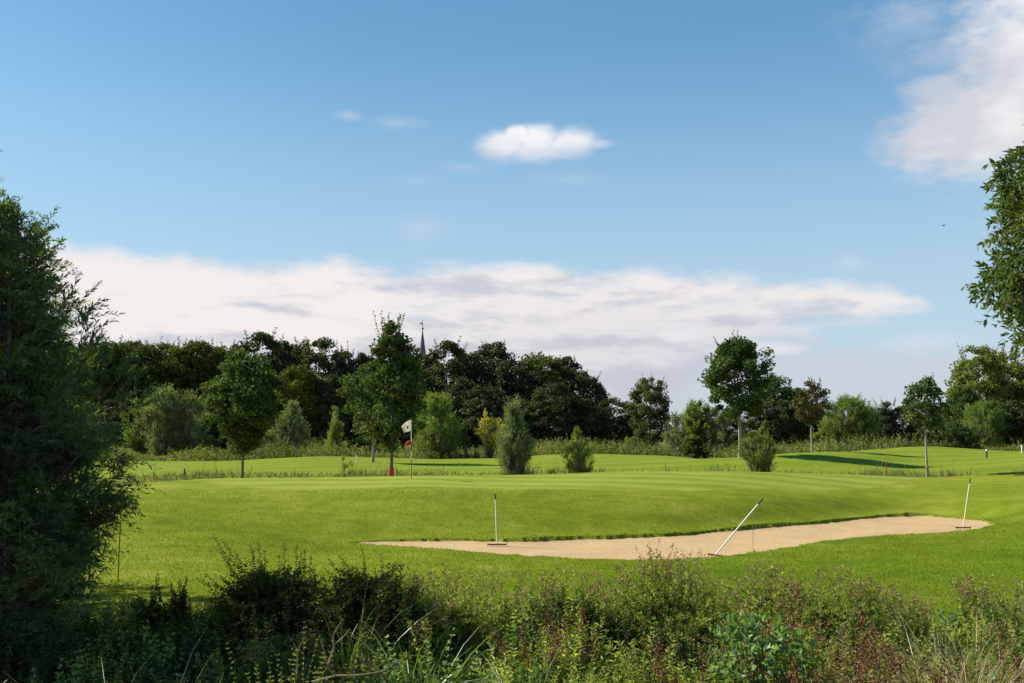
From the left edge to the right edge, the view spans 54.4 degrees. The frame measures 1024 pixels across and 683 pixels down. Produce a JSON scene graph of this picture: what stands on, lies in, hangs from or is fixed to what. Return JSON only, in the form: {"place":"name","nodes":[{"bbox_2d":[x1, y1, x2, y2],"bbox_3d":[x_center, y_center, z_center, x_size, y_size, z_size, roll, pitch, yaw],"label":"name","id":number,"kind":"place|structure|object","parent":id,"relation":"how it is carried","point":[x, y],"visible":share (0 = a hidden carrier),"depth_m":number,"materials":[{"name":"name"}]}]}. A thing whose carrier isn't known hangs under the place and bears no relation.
{"place":"outdoors","nodes":[
{"label":"outdoors","id":0,"kind":"place"},
{"bbox_2d":[0,0,1023,431],"label":"sky","id":1,"kind":"structure","parent":0,"point":[623,188],"materials":[{"name":"blue"}]},
{"bbox_2d":[35,432,1023,682],"bbox_3d":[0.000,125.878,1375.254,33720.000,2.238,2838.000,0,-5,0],"label":"ground","id":2,"kind":"structure","parent":0,"point":[994,494],"depth_m":34.19,"materials":[{"name":"green plant"}]},
{"bbox_2d":[0,150,123,491],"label":"willow","id":3,"kind":"object","parent":2,"relation":"on","point":[50,228],"visible":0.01,"depth_m":20.33,"materials":[{"name":"green plant"}]},
{"bbox_2d":[0,188,167,681],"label":"willow","id":4,"kind":"object","parent":2,"relation":"on","point":[48,541],"visible":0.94,"depth_m":13.63,"materials":[{"name":"green plant"}]},
{"bbox_2d":[58,630,137,682],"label":"seeded weed","id":5,"kind":"object","parent":2,"relation":"on","point":[104,652],"visible":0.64,"depth_m":12.44,"materials":[{"name":"green plant"}]},
{"bbox_2d":[76,334,129,447],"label":"slender tree","id":6,"kind":"object","parent":2,"relation":"on","point":[110,381],"visible":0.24,"depth_m":153.10,"materials":[{"name":"green plant"}]},
{"bbox_2d":[73,399,136,447],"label":"broadleaf tree","id":7,"kind":"object","parent":2,"relation":"on","point":[109,407],"visible":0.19,"depth_m":147.96,"materials":[{"name":"green plant"}]},
{"bbox_2d":[115,396,158,454],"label":"willow bush","id":8,"kind":"object","parent":2,"relation":"on","point":[137,442],"visible":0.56,"depth_m":104.95,"materials":[{"name":"green plant"}]},
{"bbox_2d":[110,385,171,447],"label":"broadleaf tree","id":9,"kind":"object","parent":2,"relation":"on","point":[129,402],"visible":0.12,"depth_m":147.55,"materials":[{"name":"green plant"}]},
{"bbox_2d":[109,336,175,448],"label":"slender tree","id":10,"kind":"object","parent":2,"relation":"on","point":[145,350],"visible":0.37,"depth_m":153.09,"materials":[{"name":"green plant"}]},
{"bbox_2d":[96,574,204,646],"bbox_3d":[-5.773,4.278,15.871,2.174,1.153,2.331,0,-5,0],"label":"arching shrub","id":11,"kind":"object","parent":2,"relation":"on","point":[180,603],"visible":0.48,"depth_m":15.77,"materials":[{"name":"green plant"}]},
{"bbox_2d":[139,381,187,456],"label":"willow bush","id":12,"kind":"object","parent":2,"relation":"on","point":[152,414],"visible":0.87,"depth_m":99.03,"materials":[{"name":"green plant"}]},
{"bbox_2d":[147,336,210,446],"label":"slender tree","id":13,"kind":"object","parent":2,"relation":"on","point":[168,367],"visible":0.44,"depth_m":152.84,"materials":[{"name":"green plant"}]},
{"bbox_2d":[157,389,210,458],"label":"willow bush","id":14,"kind":"object","parent":2,"relation":"on","point":[194,434],"visible":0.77,"depth_m":100.05,"materials":[{"name":"green plant"}]},
{"bbox_2d":[173,336,229,448],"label":"slender tree","id":15,"kind":"object","parent":2,"relation":"on","point":[202,348],"visible":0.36,"depth_m":154.09,"materials":[{"name":"green plant"}]},
{"bbox_2d":[184,339,235,445],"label":"slender tree","id":16,"kind":"object","parent":2,"relation":"on","point":[217,348],"visible":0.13,"depth_m":156.24,"materials":[{"name":"green plant"}]},
{"bbox_2d":[194,638,254,682],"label":"seeded weed","id":17,"kind":"object","parent":2,"relation":"on","point":[217,673],"visible":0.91,"depth_m":11.58,"materials":[{"name":"green plant"}]},
{"bbox_2d":[198,347,283,477],"bbox_3d":[-12.671,3.487,47.028,3.998,6.598,4.112,3,-6,-33],"label":"young tree","id":18,"kind":"object","parent":2,"relation":"on","point":[255,412],"visible":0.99,"depth_m":46.69,"materials":[{"name":"green plant"}]},
{"bbox_2d":[233,629,274,682],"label":"seeded weed","id":19,"kind":"object","parent":2,"relation":"on","point":[250,648],"visible":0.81,"depth_m":12.20,"materials":[{"name":"green plant"}]},
{"bbox_2d":[176,536,354,669],"bbox_3d":[-3.847,3.914,15.386,2.830,1.918,2.834,-2,-5,19],"label":"arching shrub","id":20,"kind":"object","parent":2,"relation":"on","point":[253,592],"visible":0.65,"depth_m":14.94,"materials":[{"name":"green plant"}]},
{"bbox_2d":[228,327,302,438],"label":"broadleaf tree","id":21,"kind":"object","parent":2,"relation":"on","point":[278,360],"visible":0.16,"depth_m":163.76,"materials":[{"name":"green plant"}]},
{"bbox_2d":[270,400,314,453],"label":"willow bush","id":22,"kind":"object","parent":2,"relation":"on","point":[291,417],"visible":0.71,"depth_m":101.24,"materials":[{"name":"green plant"}]},
{"bbox_2d":[267,363,328,441],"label":"broadleaf tree","id":23,"kind":"object","parent":2,"relation":"on","point":[291,373],"visible":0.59,"depth_m":144.01,"materials":[{"name":"green plant"}]},
{"bbox_2d":[226,621,375,682],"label":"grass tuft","id":24,"kind":"object","parent":2,"relation":"on","point":[318,672],"visible":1,"depth_m":8.23,"materials":[{"name":"green plant"}]},
{"bbox_2d":[283,337,347,428],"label":"broadleaf tree","id":25,"kind":"object","parent":2,"relation":"on","point":[304,352],"visible":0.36,"depth_m":164.11,"materials":[{"name":"green plant"}]},
{"bbox_2d":[306,373,356,446],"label":"broadleaf tree","id":26,"kind":"object","parent":2,"relation":"on","point":[326,410],"visible":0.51,"depth_m":143.89,"materials":[{"name":"green plant"}]},
{"bbox_2d":[322,405,345,455],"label":"willow bush","id":27,"kind":"object","parent":2,"relation":"on","point":[335,430],"visible":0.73,"depth_m":97.21,"materials":[{"name":"green plant"}]},
{"bbox_2d":[244,576,437,682],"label":"green grass tuft","id":28,"kind":"object","parent":2,"relation":"on","point":[343,660],"visible":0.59,"depth_m":13.15,"materials":[{"name":"green plant"}]},
{"bbox_2d":[279,548,447,670],"bbox_3d":[-2.137,3.998,14.908,2.894,1.748,2.989,0,-5,0],"label":"arching shrub","id":29,"kind":"object","parent":2,"relation":"on","point":[351,594],"visible":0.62,"depth_m":14.49,"materials":[{"name":"green plant"}]},
{"bbox_2d":[336,361,398,461],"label":"young tree","id":30,"kind":"object","parent":2,"relation":"on","point":[354,381],"visible":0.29,"depth_m":73.08,"materials":[{"name":"green plant"}]},
{"bbox_2d":[350,310,430,475],"bbox_3d":[-6.046,2.801,49.454,4.079,8.770,3.806,0,-5,0],"label":"young tree","id":31,"kind":"object","parent":2,"relation":"on","point":[394,368],"visible":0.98,"depth_m":49.12,"materials":[{"name":"green plant"}]},
{"bbox_2d":[298,618,526,682],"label":"green grass tuft","id":32,"kind":"object","parent":2,"relation":"on","point":[419,675],"visible":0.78,"depth_m":12.17,"materials":[{"name":"green plant"}]},
{"bbox_2d":[407,610,455,681],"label":"seeded weed","id":33,"kind":"object","parent":2,"relation":"on","point":[426,629],"visible":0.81,"depth_m":13.36,"materials":[{"name":"green plant"}]},
{"bbox_2d":[419,580,458,673],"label":"seeded weed","id":34,"kind":"object","parent":2,"relation":"on","point":[446,617],"visible":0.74,"depth_m":14.15,"materials":[{"name":"green plant"}]},
{"bbox_2d":[410,388,469,458],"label":"willow bush","id":35,"kind":"object","parent":2,"relation":"on","point":[435,415],"visible":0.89,"depth_m":94.94,"materials":[{"name":"green plant"}]},
{"bbox_2d":[420,336,481,401],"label":"broadleaf tree","id":36,"kind":"object","parent":2,"relation":"on","point":[459,366],"visible":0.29,"depth_m":163.46,"materials":[{"name":"green plant"}]},
{"bbox_2d":[389,571,513,677],"bbox_3d":[-0.901,4.133,14.601,1.948,1.437,1.996,2,-6,-25],"label":"leafy bush","id":37,"kind":"object","parent":2,"relation":"on","point":[465,624],"visible":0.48,"depth_m":14.35,"materials":[{"name":"green plant"}]},
{"bbox_2d":[433,572,488,654],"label":"seeded weed","id":38,"kind":"object","parent":2,"relation":"on","point":[471,603],"visible":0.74,"depth_m":14.43,"materials":[{"name":"green plant"}]},
{"bbox_2d":[442,375,483,450],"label":"broadleaf tree","id":39,"kind":"object","parent":2,"relation":"on","point":[460,383],"visible":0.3,"depth_m":148.17,"materials":[{"name":"green plant"}]},
{"bbox_2d":[455,384,511,450],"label":"broadleaf tree","id":40,"kind":"object","parent":2,"relation":"on","point":[496,402],"visible":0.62,"depth_m":143.86,"materials":[{"name":"green plant"}]},
{"bbox_2d":[473,409,504,457],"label":"yellow tree","id":41,"kind":"object","parent":2,"relation":"on","point":[485,435],"visible":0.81,"depth_m":94.08,"materials":[{"name":"green plant"}]},
{"bbox_2d":[464,340,521,416],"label":"broadleaf tree","id":42,"kind":"object","parent":2,"relation":"on","point":[488,353],"visible":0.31,"depth_m":163.14,"materials":[{"name":"green plant"}]},
{"bbox_2d":[473,567,533,641],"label":"seeded weed","id":43,"kind":"object","parent":2,"relation":"on","point":[493,598],"visible":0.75,"depth_m":15.36,"materials":[{"name":"green plant"}]},
{"bbox_2d":[0,561,1023,682],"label":"undergrowth","id":44,"kind":"object","parent":2,"relation":"on","point":[174,660],"visible":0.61,"depth_m":13.28,"materials":[{"name":"green plant"}]},
{"bbox_2d":[483,359,541,438],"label":"broadleaf tree","id":45,"kind":"object","parent":2,"relation":"on","point":[522,386],"visible":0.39,"depth_m":158.40,"materials":[{"name":"green plant"}]},
{"bbox_2d":[8,596,1023,682],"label":"long grass","id":46,"kind":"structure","parent":2,"relation":"on","point":[587,652],"depth_m":14.08,"materials":[{"name":"green plant"}]},
{"bbox_2d":[492,395,542,474],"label":"silvery bush","id":47,"kind":"object","parent":2,"relation":"on","point":[511,462],"visible":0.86,"depth_m":51.36,"materials":[{"name":"green plant"}]},
{"bbox_2d":[496,558,552,629],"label":"seeded weed","id":48,"kind":"object","parent":2,"relation":"on","point":[506,572],"visible":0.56,"depth_m":15.59,"materials":[{"name":"green plant"}]},
{"bbox_2d":[488,618,572,676],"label":"dock plant","id":49,"kind":"object","parent":2,"relation":"on","point":[552,653],"visible":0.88,"depth_m":12.95,"materials":[{"name":"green plant"}]},
{"bbox_2d":[510,575,561,639],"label":"seeded weed","id":50,"kind":"object","parent":2,"relation":"on","point":[543,600],"visible":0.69,"depth_m":14.85,"materials":[{"name":"green plant"}]},
{"bbox_2d":[509,351,573,441],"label":"broadleaf tree","id":51,"kind":"object","parent":2,"relation":"on","point":[536,364],"visible":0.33,"depth_m":162.71,"materials":[{"name":"green plant"}]},
{"bbox_2d":[521,381,587,447],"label":"broadleaf tree","id":52,"kind":"object","parent":2,"relation":"on","point":[546,424],"visible":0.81,"depth_m":144.22,"materials":[{"name":"green plant"}]},
{"bbox_2d":[94,430,1023,461],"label":"weeds","id":53,"kind":"object","parent":2,"relation":"on","point":[196,454],"visible":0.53,"depth_m":93.67,"materials":[{"name":"green plant"}]},
{"bbox_2d":[543,354,591,432],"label":"broadleaf tree","id":54,"kind":"object","parent":2,"relation":"on","point":[565,362],"visible":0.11,"depth_m":171.02,"materials":[{"name":"green plant"}]},
{"bbox_2d":[498,579,639,672],"bbox_3d":[0.841,4.149,14.598,2.194,1.314,2.225,0,-5,0],"label":"leafy bush","id":55,"kind":"object","parent":2,"relation":"on","point":[559,613],"visible":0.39,"depth_m":14.53,"materials":[{"name":"green plant"}]},
{"bbox_2d":[536,602,603,665],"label":"dock plant","id":56,"kind":"object","parent":2,"relation":"on","point":[581,627],"visible":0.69,"depth_m":13.42,"materials":[{"name":"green plant"}]},
{"bbox_2d":[131,458,1023,481],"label":"reeds","id":57,"kind":"object","parent":2,"relation":"on","point":[361,473],"visible":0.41,"depth_m":55.40,"materials":[{"name":"green plant"}]},
{"bbox_2d":[561,425,594,472],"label":"leaning bush","id":58,"kind":"object","parent":2,"relation":"on","point":[576,463],"visible":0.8,"depth_m":50.51,"materials":[{"name":"green plant"}]},
{"bbox_2d":[556,369,614,438],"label":"broadleaf tree","id":59,"kind":"object","parent":2,"relation":"on","point":[581,387],"visible":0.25,"depth_m":163.33,"materials":[{"name":"green plant"}]},
{"bbox_2d":[558,398,614,447],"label":"broadleaf tree","id":60,"kind":"object","parent":2,"relation":"on","point":[597,421],"visible":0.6,"depth_m":143.89,"materials":[{"name":"green plant"}]},
{"bbox_2d":[584,396,633,445],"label":"broadleaf tree","id":61,"kind":"object","parent":2,"relation":"on","point":[610,409],"visible":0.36,"depth_m":149.98,"materials":[{"name":"green plant"}]},
{"bbox_2d":[624,373,672,448],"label":"broadleaf tree","id":62,"kind":"object","parent":2,"relation":"on","point":[653,417],"visible":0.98,"depth_m":130.72,"materials":[{"name":"green plant"}]},
{"bbox_2d":[598,552,734,665],"bbox_3d":[2.233,4.004,14.873,2.440,1.657,2.395,0,-5,0],"label":"arching shrub","id":63,"kind":"object","parent":2,"relation":"on","point":[651,596],"visible":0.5,"depth_m":14.71,"materials":[{"name":"green plant"}]},
{"bbox_2d":[660,411,688,452],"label":"willow bush","id":64,"kind":"object","parent":2,"relation":"on","point":[675,421],"visible":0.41,"depth_m":99.20,"materials":[{"name":"green plant"}]},
{"bbox_2d":[359,516,990,559],"bbox_3d":[7.168,6.069,30.685,23.211,0.085,7.629,2,-6,-25],"label":"sand bunker","id":65,"kind":"object","parent":2,"relation":"on","point":[753,539],"visible":0.77,"depth_m":29.82},
{"bbox_2d":[642,634,712,682],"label":"dock plant","id":66,"kind":"object","parent":2,"relation":"on","point":[675,677],"visible":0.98,"depth_m":11.30,"materials":[{"name":"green plant"}]},
{"bbox_2d":[680,436,709,458],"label":"shrub","id":67,"kind":"object","parent":2,"relation":"on","point":[693,445],"visible":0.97,"depth_m":83.11,"materials":[{"name":"green plant"}]},
{"bbox_2d":[674,397,719,448],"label":"shrub","id":68,"kind":"object","parent":2,"relation":"on","point":[695,423],"visible":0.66,"depth_m":97.01,"materials":[{"name":"green plant"}]},
{"bbox_2d":[654,582,768,679],"bbox_3d":[2.932,4.157,14.205,2.197,1.341,2.264,0,-5,0],"label":"leafy bush","id":69,"kind":"object","parent":2,"relation":"on","point":[704,620],"visible":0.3,"depth_m":14.15,"materials":[{"name":"green plant"}]},
{"bbox_2d":[702,407,736,452],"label":"willow bush","id":70,"kind":"object","parent":2,"relation":"on","point":[721,424],"visible":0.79,"depth_m":95.42,"materials":[{"name":"green plant"}]},
{"bbox_2d":[697,330,775,457],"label":"young tree","id":71,"kind":"object","parent":2,"relation":"on","point":[742,355],"visible":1,"depth_m":69.27,"materials":[{"name":"green plant"}]},
{"bbox_2d":[726,568,778,614],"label":"seeded weed","id":72,"kind":"object","parent":2,"relation":"on","point":[752,592],"visible":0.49,"depth_m":15.47,"materials":[{"name":"green plant"}]},
{"bbox_2d":[734,424,777,471],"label":"round bush","id":73,"kind":"object","parent":2,"relation":"on","point":[759,456],"visible":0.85,"depth_m":52.59,"materials":[{"name":"green plant"}]},
{"bbox_2d":[695,610,822,682],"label":"broad leaved bush","id":74,"kind":"object","parent":2,"relation":"on","point":[773,644],"visible":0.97,"depth_m":11.94,"materials":[{"name":"green plant"}]},
{"bbox_2d":[736,550,788,631],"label":"seeded weed","id":75,"kind":"object","parent":2,"relation":"on","point":[764,589],"visible":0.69,"depth_m":15.33,"materials":[{"name":"green plant"}]},
{"bbox_2d":[736,399,791,446],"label":"broadleaf tree","id":76,"kind":"object","parent":2,"relation":"on","point":[772,419],"visible":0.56,"depth_m":132.41,"materials":[{"name":"green plant"}]},
{"bbox_2d":[754,371,799,438],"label":"broadleaf tree","id":77,"kind":"object","parent":2,"relation":"on","point":[774,390],"visible":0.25,"depth_m":138.01,"materials":[{"name":"green plant"}]},
{"bbox_2d":[764,575,805,632],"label":"seeded weed","id":78,"kind":"object","parent":2,"relation":"on","point":[778,613],"visible":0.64,"depth_m":14.92,"materials":[{"name":"green plant"}]},
{"bbox_2d":[774,386,817,447],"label":"broadleaf tree","id":79,"kind":"object","parent":2,"relation":"on","point":[783,401],"visible":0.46,"depth_m":135.80,"materials":[{"name":"green plant"}]},
{"bbox_2d":[789,377,831,451],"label":"young tree","id":80,"kind":"object","parent":2,"relation":"on","point":[802,403],"visible":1,"depth_m":79.50,"materials":[{"name":"green plant"}]},
{"bbox_2d":[766,574,892,664],"bbox_3d":[4.577,4.300,14.642,2.367,1.706,2.117,0,-5,0],"label":"leafy bush","id":81,"kind":"object","parent":2,"relation":"on","point":[830,610],"visible":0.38,"depth_m":14.48,"materials":[{"name":"green plant"}]},
{"bbox_2d":[817,392,880,449],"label":"willow bush","id":82,"kind":"object","parent":2,"relation":"on","point":[857,418],"visible":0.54,"depth_m":102.51,"materials":[{"name":"green plant"}]},
{"bbox_2d":[849,618,903,682],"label":"dock plant","id":83,"kind":"object","parent":2,"relation":"on","point":[882,648],"visible":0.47,"depth_m":11.37,"materials":[{"name":"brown plant"}]},
{"bbox_2d":[858,578,895,639],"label":"seeded weed","id":84,"kind":"object","parent":2,"relation":"on","point":[876,608],"visible":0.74,"depth_m":15.04,"materials":[{"name":"green plant"}]},
{"bbox_2d":[873,397,902,446],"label":"slender tree","id":85,"kind":"object","parent":2,"relation":"on","point":[887,418],"visible":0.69,"depth_m":139.02,"materials":[{"name":"green plant"}]},
{"bbox_2d":[771,628,1023,682],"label":"dry grass tuft","id":86,"kind":"object","parent":2,"relation":"on","point":[956,676],"visible":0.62,"depth_m":11.44,"materials":[{"name":"plant"}]},
{"bbox_2d":[890,405,922,445],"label":"broadleaf tree","id":87,"kind":"object","parent":2,"relation":"on","point":[911,429],"visible":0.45,"depth_m":138.28,"materials":[{"name":"green plant"}]},
{"bbox_2d":[882,595,937,656],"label":"seeded weed","id":88,"kind":"object","parent":2,"relation":"on","point":[897,620],"visible":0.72,"depth_m":14.65,"materials":[{"name":"green plant"}]},
{"bbox_2d":[900,372,950,476],"bbox_3d":[20.931,4.234,50.416,2.418,5.371,2.376,0,-5,0],"label":"young tree","id":89,"kind":"object","parent":2,"relation":"on","point":[922,388],"visible":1,"depth_m":50.13,"materials":[{"name":"green plant"}]},
{"bbox_2d":[845,605,1023,682],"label":"dry grass tuft","id":90,"kind":"object","parent":2,"relation":"on","point":[948,660],"visible":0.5,"depth_m":12.52,"materials":[{"name":"plant"}]},
{"bbox_2d":[919,419,982,448],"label":"shrub","id":91,"kind":"object","parent":2,"relation":"on","point":[958,433],"visible":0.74,"depth_m":98.53,"materials":[{"name":"green plant"}]},
{"bbox_2d":[947,576,972,644],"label":"seeded weed","id":92,"kind":"object","parent":2,"relation":"on","point":[963,615],"visible":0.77,"depth_m":15.35,"materials":[{"name":"green plant"}]},
{"bbox_2d":[941,382,986,428],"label":"broadleaf tree","id":93,"kind":"object","parent":2,"relation":"on","point":[959,404],"visible":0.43,"depth_m":129.07,"materials":[{"name":"green plant"}]},
{"bbox_2d":[950,567,997,631],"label":"seeded weed","id":94,"kind":"object","parent":2,"relation":"on","point":[975,598],"visible":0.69,"depth_m":15.38,"materials":[{"name":"green plant"}]},
{"bbox_2d":[950,576,1004,657],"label":"seeded weed","id":95,"kind":"object","parent":2,"relation":"on","point":[971,607],"visible":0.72,"depth_m":15.22,"materials":[{"name":"green plant"}]},
{"bbox_2d":[944,339,1013,420],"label":"broadleaf tree","id":96,"kind":"object","parent":2,"relation":"on","point":[998,384],"visible":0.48,"depth_m":134.73,"materials":[{"name":"green plant"}]},
{"bbox_2d":[939,616,1023,682],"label":"dock plant","id":97,"kind":"object","parent":2,"relation":"on","point":[1017,665],"visible":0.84,"depth_m":11.37,"materials":[{"name":"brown plant"}]},
{"bbox_2d":[960,398,1007,448],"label":"willow bush","id":98,"kind":"object","parent":2,"relation":"on","point":[987,430],"visible":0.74,"depth_m":110.92,"materials":[{"name":"green plant"}]},
{"bbox_2d":[960,397,1020,447],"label":"broadleaf tree","id":99,"kind":"object","parent":2,"relation":"on","point":[1007,439],"visible":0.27,"depth_m":123.80,"materials":[{"name":"green plant"}]},
{"bbox_2d":[961,124,1023,361],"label":"ash tree","id":100,"kind":"object","parent":2,"relation":"on","point":[1004,277],"visible":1,"depth_m":12.94,"materials":[{"name":"green plant"}]},
{"bbox_2d":[974,618,1023,671],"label":"seeded weed","id":101,"kind":"object","parent":2,"relation":"on","point":[1011,638],"visible":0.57,"depth_m":13.29,"materials":[{"name":"green plant"}]},
{"bbox_2d":[976,350,1023,444],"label":"broadleaf tree","id":102,"kind":"object","parent":2,"relation":"on","point":[1011,371],"visible":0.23,"depth_m":138.27,"materials":[{"name":"green plant"}]},
{"bbox_2d":[996,400,1023,447],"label":"broadleaf tree","id":103,"kind":"object","parent":2,"relation":"on","point":[1019,406],"visible":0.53,"depth_m":124.12,"materials":[{"name":"green plant"}]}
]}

